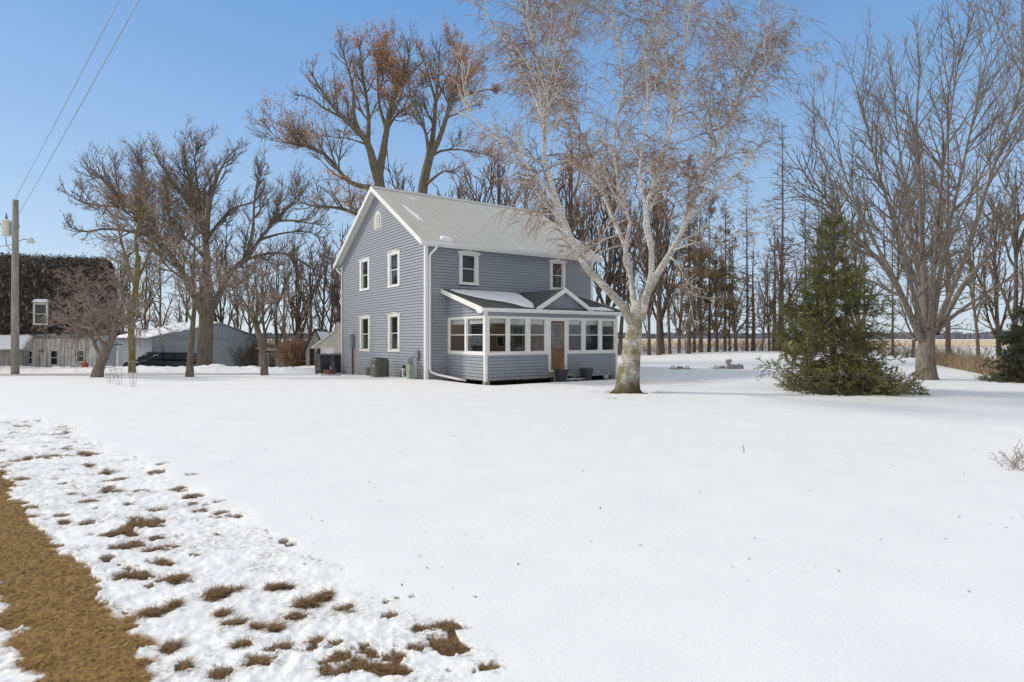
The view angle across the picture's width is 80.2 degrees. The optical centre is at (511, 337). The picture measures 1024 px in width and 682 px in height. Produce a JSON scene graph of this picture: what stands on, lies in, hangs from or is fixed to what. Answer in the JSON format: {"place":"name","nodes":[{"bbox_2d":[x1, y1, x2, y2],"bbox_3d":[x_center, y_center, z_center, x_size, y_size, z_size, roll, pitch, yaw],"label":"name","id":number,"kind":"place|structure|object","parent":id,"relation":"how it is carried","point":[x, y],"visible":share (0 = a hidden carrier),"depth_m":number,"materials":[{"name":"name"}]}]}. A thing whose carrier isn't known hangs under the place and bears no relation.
{"place":"outdoors","nodes":[
{"label":"outdoors","id":0,"kind":"place"},
{"bbox_2d":[0,461,170,681],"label":"dead grass","id":1,"kind":"structure","parent":0,"point":[93,659],"depth_m":3.75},
{"bbox_2d":[0,373,259,375],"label":"driveway","id":2,"kind":"structure","parent":0,"point":[10,374],"depth_m":32.78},
{"bbox_2d":[0,378,866,675],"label":"ground","id":3,"kind":"structure","parent":0,"point":[150,524],"depth_m":5.36,"materials":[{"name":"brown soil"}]},
{"bbox_2d":[0,335,32,365],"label":"lean to shed","id":4,"kind":"object","parent":3,"relation":"on","point":[5,357],"visible":0.41,"depth_m":37.68,"materials":[{"name":"grey wood"}]},
{"bbox_2d":[0,335,33,349],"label":"roof snow","id":5,"kind":"structure","parent":4,"relation":"on","point":[5,342],"depth_m":37.91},
{"bbox_2d":[0,199,34,373],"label":"utility pole","id":6,"kind":"object","parent":3,"relation":"on","point":[9,228],"visible":0.98,"depth_m":31.87,"materials":[{"name":"grey wood"}]},
{"bbox_2d":[19,0,138,212],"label":"power line","id":7,"kind":"object","parent":6,"relation":"attached to","point":[89,89],"visible":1,"depth_m":14.29,"materials":[{"name":"grey metal"}]},
{"bbox_2d":[0,251,118,366],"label":"barn","id":8,"kind":"structure","parent":3,"relation":"on","point":[35,282],"depth_m":40.89,"materials":[{"name":"brown wood"}]},
{"bbox_2d":[31,302,49,324],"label":"dormer window","id":9,"kind":"structure","parent":8,"relation":"in","point":[39,310],"depth_m":40.24,"materials":[{"name":"white glass"}]},
{"bbox_2d":[25,255,186,376],"bbox_3d":[-17.906,-1.040,27.578,9.371,5.968,4.599,0,0,31],"label":"apple tree","id":10,"kind":"object","parent":3,"relation":"on","point":[92,328],"visible":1,"depth_m":27.49,"materials":[{"name":"brown plant"}]},
{"bbox_2d":[89,168,182,372],"bbox_3d":[-21.282,-3.586,33.959,4.813,11.384,6.305,0,0,-21],"label":"yard tree","id":11,"kind":"object","parent":3,"relation":"on","point":[138,272],"visible":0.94,"depth_m":34.04,"materials":[{"name":"brown plant"}]},
{"bbox_2d":[129,253,169,329],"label":"bare tree","id":12,"kind":"object","parent":3,"relation":"on","point":[149,297],"visible":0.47,"depth_m":63.85,"materials":[{"name":"brown plant"}]},
{"bbox_2d":[119,205,240,376],"bbox_3d":[-14.783,-2.213,27.861,4.654,8.289,4.187,0,0,-11],"label":"yard tree","id":13,"kind":"object","parent":3,"relation":"on","point":[193,265],"visible":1,"depth_m":27.88,"materials":[{"name":"grey plant"}]},
{"bbox_2d":[117,322,256,366],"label":"metal shed","id":14,"kind":"structure","parent":3,"relation":"on","point":[223,332],"depth_m":56.51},
{"bbox_2d":[117,322,216,337],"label":"roof snow","id":15,"kind":"structure","parent":14,"relation":"on","point":[172,326],"depth_m":55.24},
{"bbox_2d":[163,338,254,351],"bbox_3d":[-27.793,1.550,56.182,0.130,3.020,8.700,0,0,35],"label":"sliding door","id":16,"kind":"structure","parent":14,"relation":"in","point":[176,345],"depth_m":53.83,"materials":[{"name":"grey metal"}]},
{"bbox_2d":[213,339,251,366],"bbox_3d":[-26.634,1.610,57.812,0.020,2.900,4.100,0,0,35],"label":"sliding door","id":17,"kind":"structure","parent":14,"relation":"in","point":[220,356],"depth_m":57.71,"materials":[{"name":"grey metal"}]},
{"bbox_2d":[55,113,340,365],"bbox_3d":[-21.546,-6.815,42.093,18.729,18.582,14.874,0,0,0],"label":"spreading tree","id":18,"kind":"object","parent":3,"relation":"on","point":[191,194],"visible":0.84,"depth_m":41.94,"materials":[{"name":"grey plant"}]},
{"bbox_2d":[190,236,240,325],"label":"bare tree","id":19,"kind":"object","parent":3,"relation":"on","point":[220,317],"visible":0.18,"depth_m":67.56,"materials":[{"name":"brown plant"}]},
{"bbox_2d":[211,243,253,329],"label":"bare tree","id":20,"kind":"object","parent":3,"relation":"on","point":[236,318],"visible":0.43,"depth_m":65.88,"materials":[{"name":"brown plant"}]},
{"bbox_2d":[233,246,267,333],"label":"bare tree","id":21,"kind":"object","parent":3,"relation":"on","point":[249,325],"visible":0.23,"depth_m":63.58,"materials":[{"name":"brown plant"}]},
{"bbox_2d":[212,245,301,374],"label":"yard tree","id":22,"kind":"object","parent":3,"relation":"on","point":[254,316],"visible":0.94,"depth_m":30.40,"materials":[{"name":"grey plant"}]},
{"bbox_2d":[246,243,281,352],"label":"bare tree","id":23,"kind":"object","parent":3,"relation":"on","point":[263,323],"visible":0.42,"depth_m":57.88,"materials":[{"name":"brown plant"}]},
{"bbox_2d":[255,347,292,366],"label":"shed","id":24,"kind":"structure","parent":3,"relation":"on","point":[275,364],"depth_m":56.99,"materials":[{"name":"grey wood"}]},
{"bbox_2d":[222,326,333,366],"bbox_3d":[-21.902,0.782,62.899,20.878,4.447,14.755,0,0,0],"label":"woodlot brush","id":25,"kind":"object","parent":3,"relation":"on","point":[270,343],"visible":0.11,"depth_m":58.64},
{"bbox_2d":[263,242,294,347],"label":"bare tree","id":26,"kind":"object","parent":3,"relation":"on","point":[275,322],"visible":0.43,"depth_m":61.86,"materials":[{"name":"brown plant"}]},
{"bbox_2d":[259,333,307,366],"bbox_3d":[-18.751,0.957,52.040,5.574,3.158,5.636,0,0,-22],"label":"bush","id":27,"kind":"object","parent":3,"relation":"on","point":[295,356],"visible":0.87,"depth_m":51.37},
{"bbox_2d":[269,256,309,366],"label":"bare tree","id":28,"kind":"object","parent":3,"relation":"on","point":[284,318],"visible":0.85,"depth_m":57.12,"materials":[{"name":"brown plant"}]},
{"bbox_2d":[279,235,318,347],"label":"bare tree","id":29,"kind":"object","parent":3,"relation":"on","point":[294,310],"visible":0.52,"depth_m":60.31,"materials":[{"name":"brown plant"}]},
{"bbox_2d":[289,232,327,337],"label":"bare tree","id":30,"kind":"object","parent":3,"relation":"on","point":[311,295],"visible":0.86,"depth_m":57.96,"materials":[{"name":"brown plant"}]},
{"bbox_2d":[303,329,328,365],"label":"gabled shed","id":31,"kind":"structure","parent":3,"relation":"on","point":[314,338],"depth_m":49.98,"materials":[{"name":"grey"}]},
{"bbox_2d":[305,235,336,328],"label":"bare tree","id":32,"kind":"object","parent":3,"relation":"on","point":[320,295],"visible":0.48,"depth_m":60.14,"materials":[{"name":"brown plant"}]},
{"bbox_2d":[311,318,340,353],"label":"garage","id":33,"kind":"structure","parent":3,"relation":"on","point":[330,343],"depth_m":48.98,"materials":[{"name":"beige"}]},
{"bbox_2d":[311,238,341,328],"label":"bare tree","id":34,"kind":"object","parent":3,"relation":"on","point":[337,300],"visible":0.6,"depth_m":57.84,"materials":[{"name":"brown plant"}]},
{"bbox_2d":[313,245,341,332],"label":"bare tree","id":35,"kind":"object","parent":3,"relation":"on","point":[331,317],"visible":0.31,"depth_m":62.98,"materials":[{"name":"brown plant"}]},
{"bbox_2d":[316,223,349,323],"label":"bare tree","id":36,"kind":"object","parent":3,"relation":"on","point":[348,227],"visible":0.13,"depth_m":65.02,"materials":[{"name":"brown plant"}]},
{"bbox_2d":[244,14,428,221],"bbox_3d":[-13.583,-11.488,43.166,14.684,27.442,12.652,0,0,0],"label":"oak tree","id":37,"kind":"object","parent":3,"relation":"on","point":[387,65],"visible":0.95,"depth_m":44.40,"materials":[{"name":"brown plant"}]},
{"bbox_2d":[358,145,414,195],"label":"bare tree","id":38,"kind":"object","parent":3,"relation":"on","point":[401,187],"visible":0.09,"depth_m":59.45,"materials":[{"name":"brown plant"}]},
{"bbox_2d":[395,16,517,193],"bbox_3d":[-4.686,-12.276,47.348,9.931,28.781,10.688,0,0,31],"label":"oak tree","id":39,"kind":"object","parent":3,"relation":"on","point":[432,146],"visible":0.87,"depth_m":45.68,"materials":[{"name":"brown plant"}]},
{"bbox_2d":[448,163,485,201],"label":"bare tree","id":40,"kind":"object","parent":3,"relation":"on","point":[459,194],"visible":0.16,"depth_m":63.89,"materials":[{"name":"brown plant"}]},
{"bbox_2d":[439,162,501,203],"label":"bare tree","id":41,"kind":"object","parent":3,"relation":"on","point":[466,180],"visible":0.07,"depth_m":65.48,"materials":[{"name":"brown plant"}]},
{"bbox_2d":[333,185,622,384],"bbox_3d":[-1.802,-2.510,30.513,9.960,9.440,13.714,0,0,-35],"label":"farmhouse","id":42,"kind":"object","parent":3,"relation":"on","point":[404,272],"visible":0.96,"depth_m":26.93,"materials":[{"name":"grey plastic"}]},
{"bbox_2d":[358,257,370,290],"bbox_3d":[-7.342,-3.188,30.409,0.185,1.655,1.450,0,0,-35],"label":"window","id":43,"kind":"structure","parent":42,"relation":"in","point":[364,262],"depth_m":30.52,"materials":[{"name":"white paint"}]},
{"bbox_2d":[358,314,370,351],"bbox_3d":[-7.316,-0.242,30.373,0.185,1.845,1.500,0,0,-35],"label":"window","id":44,"kind":"structure","parent":42,"relation":"in","point":[365,321],"depth_m":30.46,"materials":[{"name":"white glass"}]},
{"bbox_2d":[386,250,399,287],"bbox_3d":[-5.320,-3.138,27.528,0.185,1.675,1.450,0,0,-35],"label":"window","id":45,"kind":"structure","parent":42,"relation":"in","point":[394,255],"depth_m":27.64,"materials":[{"name":"white paint"}]},
{"bbox_2d":[386,312,400,351],"bbox_3d":[-5.314,-0.262,27.520,0.185,1.805,1.430,0,0,-35],"label":"window","id":46,"kind":"structure","parent":42,"relation":"in","point":[393,317],"depth_m":27.65,"materials":[{"name":"white glass"}]},
{"bbox_2d":[457,250,480,285],"bbox_3d":[-1.871,-3.018,26.190,1.140,1.495,0.185,0,0,-35],"label":"window","id":47,"kind":"structure","parent":42,"relation":"in","point":[468,259],"depth_m":26.22,"materials":[{"name":"white paint"}]},
{"bbox_2d":[468,322,482,351],"bbox_3d":[-1.489,-0.015,26.405,1.000,1.350,0.033,0,0,-35],"label":"inner window","id":48,"kind":"structure","parent":42,"relation":"in","point":[469,326],"depth_m":26.32,"materials":[{"name":"white paint"}]},
{"bbox_2d":[489,317,506,352],"bbox_3d":[-0.581,-0.105,23.595,0.830,1.350,0.125,0,0,-35],"label":"porch window","id":49,"kind":"structure","parent":42,"relation":"in","point":[491,320],"depth_m":23.64,"materials":[{"name":"white paint"}]},
{"bbox_2d":[511,325,523,350],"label":"window","id":50,"kind":"structure","parent":42,"relation":"in","point":[517,343],"depth_m":27.67,"materials":[{"name":"glass"}]},
{"bbox_2d":[551,321,563,369],"bbox_3d":[1.890,0.310,25.249,0.750,2.020,0.132,0,0,-35],"label":"door","id":51,"kind":"structure","parent":42,"relation":"in","point":[557,352],"depth_m":25.28,"materials":[{"name":"red wood"}]},
{"bbox_2d":[549,259,566,289],"bbox_3d":[2.160,-3.018,29.020,1.110,1.495,0.185,0,0,-35],"label":"window","id":52,"kind":"structure","parent":42,"relation":"in","point":[555,283],"depth_m":29.05,"materials":[{"name":"white paint"}]},
{"bbox_2d":[459,143,540,206],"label":"bare tree","id":53,"kind":"object","parent":3,"relation":"on","point":[499,193],"visible":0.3,"depth_m":62.45,"materials":[{"name":"brown plant"}]},
{"bbox_2d":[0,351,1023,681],"bbox_3d":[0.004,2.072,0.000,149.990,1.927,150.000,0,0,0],"label":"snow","id":54,"kind":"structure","parent":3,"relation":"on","point":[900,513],"depth_m":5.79,"materials":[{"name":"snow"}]},
{"bbox_2d":[136,351,196,366],"bbox_3d":[-27.062,1.930,48.000,4.772,1.740,2.311,0,0,0],"label":"parked car","id":55,"kind":"object","parent":54,"relation":"on","point":[173,359],"visible":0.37,"depth_m":47.06,"materials":[{"name":"black paint"}]},
{"bbox_2d":[0,420,505,681],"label":"grass tufts","id":56,"kind":"object","parent":54,"relation":"on","point":[452,645],"visible":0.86,"depth_m":3.69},
{"bbox_2d":[317,354,331,372],"bbox_3d":[-10.345,1.430,33.369,0.688,1.098,0.812,0,0,-35],"label":"trash bin","id":57,"kind":"object","parent":54,"relation":"on","point":[323,361],"visible":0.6,"depth_m":33.10,"materials":[{"name":"grey plastic"}]},
{"bbox_2d":[370,358,388,377],"bbox_3d":[-5.829,1.314,26.762,0.704,0.866,0.704,0,0,-35],"label":"air conditioner","id":58,"kind":"object","parent":54,"relation":"on","point":[379,367],"visible":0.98,"depth_m":26.49,"materials":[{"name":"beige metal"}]},
{"bbox_2d":[554,359,568,381],"bbox_3d":[2.009,1.310,24.566,0.531,0.908,0.539,0,0,43],"label":"planter","id":59,"kind":"object","parent":54,"relation":"on","point":[561,374],"visible":1,"depth_m":24.43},
{"bbox_2d":[522,123,639,250],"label":"bare tree","id":60,"kind":"object","parent":3,"relation":"on","point":[569,209],"visible":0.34,"depth_m":56.68,"materials":[{"name":"brown plant"}]},
{"bbox_2d":[570,164,628,301],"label":"bare tree","id":61,"kind":"object","parent":3,"relation":"on","point":[591,236],"visible":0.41,"depth_m":55.51,"materials":[{"name":"brown plant"}]},
{"bbox_2d":[577,138,659,307],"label":"bare tree","id":62,"kind":"object","parent":3,"relation":"on","point":[609,280],"visible":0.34,"depth_m":57.94,"materials":[{"name":"brown plant"}]},
{"bbox_2d":[602,195,640,354],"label":"bare tree","id":63,"kind":"object","parent":3,"relation":"on","point":[621,321],"visible":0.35,"depth_m":59.90,"materials":[{"name":"brown plant"}]},
{"bbox_2d":[611,202,662,309],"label":"bare tree","id":64,"kind":"object","parent":3,"relation":"on","point":[627,300],"visible":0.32,"depth_m":57.29,"materials":[{"name":"brown plant"}]},
{"bbox_2d":[447,0,831,393],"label":"birch tree","id":65,"kind":"object","parent":3,"relation":"on","point":[628,376],"visible":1,"depth_m":18.39,"materials":[{"name":"white plant"}]},
{"bbox_2d":[631,190,672,354],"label":"windbreak tree","id":66,"kind":"object","parent":3,"relation":"on","point":[649,313],"visible":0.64,"depth_m":50.88,"materials":[{"name":"brown plant"}]},
{"bbox_2d":[628,174,684,354],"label":"windbreak tree","id":67,"kind":"object","parent":3,"relation":"on","point":[659,287],"visible":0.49,"depth_m":50.31,"materials":[{"name":"brown plant"}]},
{"bbox_2d":[628,179,684,353],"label":"bare tree","id":68,"kind":"object","parent":3,"relation":"on","point":[661,326],"visible":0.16,"depth_m":61.76,"materials":[{"name":"brown plant"}]},
{"bbox_2d":[655,206,679,353],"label":"windbreak tree","id":69,"kind":"object","parent":3,"relation":"on","point":[667,303],"visible":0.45,"depth_m":51.84,"materials":[{"name":"brown plant"}]},
{"bbox_2d":[663,236,713,352],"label":"bare tree","id":70,"kind":"object","parent":3,"relation":"on","point":[679,333],"visible":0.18,"depth_m":67.86,"materials":[{"name":"brown plant"}]},
{"bbox_2d":[663,155,725,353],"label":"windbreak tree","id":71,"kind":"object","parent":3,"relation":"on","point":[700,258],"visible":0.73,"depth_m":49.85,"materials":[{"name":"brown plant"}]},
{"bbox_2d":[673,214,720,352],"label":"windbreak tree","id":72,"kind":"object","parent":3,"relation":"on","point":[693,301],"visible":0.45,"depth_m":52.83,"materials":[{"name":"brown plant"}]},
{"bbox_2d":[680,192,730,351],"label":"bare tree","id":73,"kind":"object","parent":3,"relation":"on","point":[701,337],"visible":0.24,"depth_m":63.67,"materials":[{"name":"brown plant"}]},
{"bbox_2d":[683,193,735,351],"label":"windbreak tree","id":74,"kind":"object","parent":3,"relation":"on","point":[714,262],"visible":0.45,"depth_m":53.90,"materials":[{"name":"brown plant"}]},
{"bbox_2d":[698,199,745,351],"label":"windbreak tree","id":75,"kind":"object","parent":3,"relation":"on","point":[730,298],"visible":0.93,"depth_m":51.86,"materials":[{"name":"brown plant"}]},
{"bbox_2d":[714,232,744,350],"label":"windbreak tree","id":76,"kind":"object","parent":3,"relation":"on","point":[729,259],"visible":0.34,"depth_m":55.97,"materials":[{"name":"brown wood"}]},
{"bbox_2d":[715,224,760,350],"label":"bare tree","id":77,"kind":"object","parent":3,"relation":"on","point":[740,294],"visible":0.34,"depth_m":62.00,"materials":[{"name":"brown plant"}]},
{"bbox_2d":[728,178,768,350],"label":"windbreak tree","id":78,"kind":"object","parent":3,"relation":"on","point":[747,300],"visible":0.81,"depth_m":52.93,"materials":[{"name":"brown wood"}]},
{"bbox_2d":[738,246,762,350],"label":"windbreak tree","id":79,"kind":"object","parent":3,"relation":"on","point":[753,330],"visible":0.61,"depth_m":54.95,"materials":[{"name":"plant"}]},
{"bbox_2d":[756,246,779,350],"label":"windbreak tree","id":80,"kind":"object","parent":3,"relation":"on","point":[768,316],"visible":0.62,"depth_m":54.07,"materials":[{"name":"brown plant"}]},
{"bbox_2d":[760,232,786,350],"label":"windbreak tree","id":81,"kind":"object","parent":3,"relation":"on","point":[774,299],"visible":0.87,"depth_m":51.89,"materials":[{"name":"brown wood"}]},
{"bbox_2d":[755,123,812,350],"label":"windbreak tree","id":82,"kind":"object","parent":3,"relation":"on","point":[782,284],"visible":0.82,"depth_m":51.89,"materials":[{"name":"brown wood"}]},
{"bbox_2d":[761,228,810,350],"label":"bare tree","id":83,"kind":"object","parent":3,"relation":"on","point":[785,273],"visible":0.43,"depth_m":65.93,"materials":[{"name":"brown plant"}]},
{"bbox_2d":[785,177,818,345],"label":"windbreak tree","id":84,"kind":"object","parent":3,"relation":"on","point":[804,238],"visible":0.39,"depth_m":54.98,"materials":[{"name":"brown wood"}]},
{"bbox_2d":[618,331,985,357],"bbox_3d":[22.636,0.696,54.588,36.425,2.842,11.124,0,0,0],"label":"windbreak brush","id":85,"kind":"object","parent":3,"relation":"on","point":[715,346],"visible":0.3,"depth_m":53.09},
{"bbox_2d":[792,201,838,343],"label":"bare tree","id":86,"kind":"object","parent":3,"relation":"on","point":[813,265],"visible":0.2,"depth_m":63.66,"materials":[{"name":"brown plant"}]},
{"bbox_2d":[794,162,847,348],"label":"windbreak tree","id":87,"kind":"object","parent":3,"relation":"on","point":[822,199],"visible":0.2,"depth_m":52.98,"materials":[{"name":"brown wood"}]},
{"bbox_2d":[803,168,875,300],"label":"bare tree","id":88,"kind":"object","parent":3,"relation":"on","point":[829,195],"visible":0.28,"depth_m":59.42,"materials":[{"name":"brown plant"}]},
{"bbox_2d":[753,214,931,396],"bbox_3d":[10.521,-0.849,19.592,5.060,6.350,4.963,0,0,0],"label":"spruce tree","id":89,"kind":"object","parent":3,"relation":"on","point":[833,366],"visible":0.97,"depth_m":19.16,"materials":[{"name":"green plant"}]},
{"bbox_2d":[848,194,886,346],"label":"windbreak tree","id":90,"kind":"object","parent":3,"relation":"on","point":[872,292],"visible":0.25,"depth_m":55.93,"materials":[{"name":"plant"}]},
{"bbox_2d":[759,0,1023,379],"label":"maple tree","id":91,"kind":"object","parent":3,"relation":"on","point":[930,326],"visible":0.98,"depth_m":24.02,"materials":[{"name":"grey plant"}]},
{"bbox_2d":[872,215,912,355],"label":"windbreak tree","id":92,"kind":"object","parent":3,"relation":"on","point":[893,317],"visible":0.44,"depth_m":53.97,"materials":[{"name":"plant"}]},
{"bbox_2d":[910,100,985,355],"bbox_3d":[28.605,-6.977,40.032,4.404,17.962,4.442,0,0,45],"label":"windbreak tree","id":93,"kind":"object","parent":3,"relation":"on","point":[948,328],"visible":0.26,"depth_m":39.92,"materials":[{"name":"brown wood"}]},
{"bbox_2d":[915,340,1020,369],"bbox_3d":[26.190,1.042,31.252,7.068,2.185,23.997,0,0,24],"label":"edge brush","id":94,"kind":"object","parent":3,"relation":"on","point":[978,357],"visible":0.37,"depth_m":32.46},
{"bbox_2d":[949,202,1001,355],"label":"bare tree","id":95,"kind":"object","parent":3,"relation":"on","point":[972,289],"visible":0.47,"depth_m":34.07,"materials":[{"name":"brown plant"}]},
{"bbox_2d":[935,349,1020,374],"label":"tall dry grass","id":96,"kind":"structure","parent":3,"relation":"on","point":[962,364],"depth_m":31.56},
{"bbox_2d":[958,183,1021,358],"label":"bare tree","id":97,"kind":"object","parent":3,"relation":"on","point":[996,307],"visible":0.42,"depth_m":35.90,"materials":[{"name":"brown plant"}]},
{"bbox_2d":[972,141,1023,347],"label":"bare tree","id":98,"kind":"object","parent":3,"relation":"on","point":[1017,247],"visible":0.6,"depth_m":32.97,"materials":[{"name":"brown plant"}]},
{"bbox_2d":[973,293,1023,382],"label":"spruce tree","id":99,"kind":"object","parent":3,"relation":"on","point":[1016,337],"visible":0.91,"depth_m":23.65,"materials":[{"name":"green plant"}]},
{"bbox_2d":[988,443,1023,469],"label":"bush","id":100,"kind":"object","parent":3,"relation":"on","point":[1014,462],"visible":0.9,"depth_m":7.91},
{"bbox_2d":[451,289,533,307],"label":"roof snow","id":101,"kind":"structure","parent":0,"point":[514,298],"depth_m":25.29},
{"bbox_2d":[0,0,1023,333],"label":"sky","id":102,"kind":"structure","parent":0,"point":[209,61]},
{"bbox_2d":[267,339,1020,358],"bbox_3d":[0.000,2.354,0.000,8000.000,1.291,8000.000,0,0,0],"label":"field","id":103,"kind":"structure","parent":0,"point":[985,343],"depth_m":271.08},
{"bbox_2d":[144,253,181,332],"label":"bare tree","id":104,"kind":"object","parent":103,"relation":"on","point":[164,314],"visible":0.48,"depth_m":65.87,"materials":[{"name":"brown plant"}]},
{"bbox_2d":[167,257,201,330],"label":"bare tree","id":105,"kind":"object","parent":103,"relation":"on","point":[178,306],"visible":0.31,"depth_m":67.89,"materials":[{"name":"brown plant"}]},
{"bbox_2d":[119,331,1009,338],"bbox_3d":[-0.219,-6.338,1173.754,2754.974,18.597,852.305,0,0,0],"label":"woods","id":106,"kind":"object","parent":103,"relation":"on","point":[983,335],"visible":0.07,"depth_m":1385.18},
{"bbox_2d":[751,264,771,347],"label":"bare tree","id":107,"kind":"object","parent":103,"relation":"on","point":[759,302],"visible":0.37,"depth_m":73.98,"materials":[{"name":"brown plant"}]},
{"bbox_2d":[823,201,884,353],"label":"bare tree","id":108,"kind":"object","parent":103,"relation":"on","point":[856,260],"visible":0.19,"depth_m":65.72,"materials":[{"name":"brown plant"}]},
{"bbox_2d":[891,244,943,357],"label":"bare tree","id":109,"kind":"object","parent":103,"relation":"on","point":[907,324],"visible":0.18,"depth_m":70.01,"materials":[{"name":"brown plant"}]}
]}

